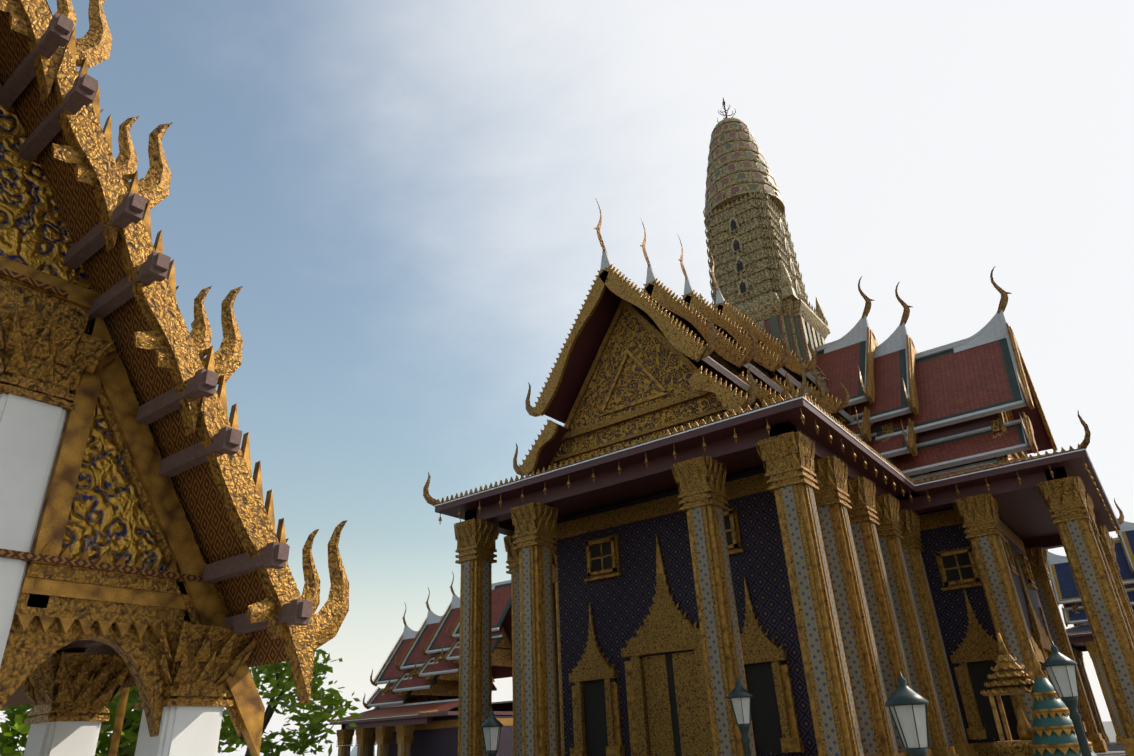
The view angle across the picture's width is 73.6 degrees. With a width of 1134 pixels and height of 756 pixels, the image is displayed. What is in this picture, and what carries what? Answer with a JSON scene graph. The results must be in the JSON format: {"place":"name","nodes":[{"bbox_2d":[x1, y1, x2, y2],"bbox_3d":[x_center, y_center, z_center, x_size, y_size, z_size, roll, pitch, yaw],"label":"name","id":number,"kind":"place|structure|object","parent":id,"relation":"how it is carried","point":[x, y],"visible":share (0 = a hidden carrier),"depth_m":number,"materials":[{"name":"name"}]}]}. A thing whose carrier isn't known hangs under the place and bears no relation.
{"place":"outdoors","nodes":[
{"label":"outdoors","id":0,"kind":"place"},
{"bbox_2d":[0,0,1133,755],"label":"sky","id":1,"kind":"structure","parent":0,"point":[399,196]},
{"bbox_2d":[1102,721,1115,741],"bbox_3d":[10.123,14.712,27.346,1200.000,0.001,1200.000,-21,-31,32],"label":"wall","id":2,"kind":"structure","parent":0,"point":[1109,729],"depth_m":121.83,"materials":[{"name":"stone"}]},
{"bbox_2d":[0,686,226,755],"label":"tree","id":3,"kind":"object","parent":2,"relation":"on","point":[16,716],"visible":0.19,"depth_m":13.86,"materials":[{"name":"green plant"}]},
{"bbox_2d":[0,0,348,755],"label":"pavilion","id":4,"kind":"object","parent":2,"relation":"on","point":[144,546],"depth_m":7.54,"materials":[{"name":"paint"}]},
{"bbox_2d":[217,649,361,755],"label":"tree","id":5,"kind":"object","parent":2,"relation":"on","point":[314,724],"visible":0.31,"depth_m":21.28,"materials":[{"name":"green plant"}]},
{"bbox_2d":[350,743,376,755],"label":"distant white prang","id":6,"kind":"structure","parent":2,"relation":"on","point":[353,752],"depth_m":97.13,"materials":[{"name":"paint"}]},
{"bbox_2d":[326,572,512,755],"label":"distant hall","id":7,"kind":"structure","parent":2,"relation":"on","point":[414,703],"depth_m":64.15,"materials":[{"name":"red tile"}]},
{"bbox_2d":[481,708,502,755],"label":"lamp post","id":8,"kind":"object","parent":2,"relation":"on","point":[491,726],"visible":1,"depth_m":16.70,"materials":[{"name":"green paint"}]},
{"bbox_2d":[727,677,752,755],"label":"lamp post","id":9,"kind":"object","parent":2,"relation":"on","point":[739,696],"visible":1,"depth_m":14.72,"materials":[{"name":"grey metal"}]},
{"bbox_2d":[423,198,1133,755],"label":"temple","id":10,"kind":"structure","parent":2,"relation":"on","point":[697,512],"depth_m":21.62,"materials":[{"name":"gold tile"}]},
{"bbox_2d":[700,98,830,386],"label":"temple tower","id":11,"kind":"structure","parent":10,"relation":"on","point":[750,246],"depth_m":35.97,"materials":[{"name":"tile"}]},
{"bbox_2d":[885,671,928,755],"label":"lamp post","id":12,"kind":"object","parent":2,"relation":"on","point":[905,704],"visible":1,"depth_m":9.07,"materials":[{"name":"green paint"}]},
{"bbox_2d":[980,633,1033,755],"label":"miniature shrine","id":13,"kind":"object","parent":2,"relation":"on","point":[1009,676],"visible":0.79,"depth_m":14.28,"materials":[{"name":"gold metal"}]},
{"bbox_2d":[1028,638,1096,755],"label":"green tiered chatra","id":14,"kind":"object","parent":2,"relation":"on","point":[1052,730],"visible":0.85,"depth_m":13.45,"materials":[{"name":"ceramic"}]},
{"bbox_2d":[1042,641,1091,755],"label":"lamp post","id":15,"kind":"object","parent":2,"relation":"on","point":[1059,668],"visible":1,"depth_m":12.20,"materials":[{"name":"grey metal"}]},
{"bbox_2d":[1045,518,1133,750],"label":"background building","id":16,"kind":"structure","parent":2,"relation":"on","point":[1067,596],"depth_m":50.21,"materials":[{"name":"tile"}]}
]}

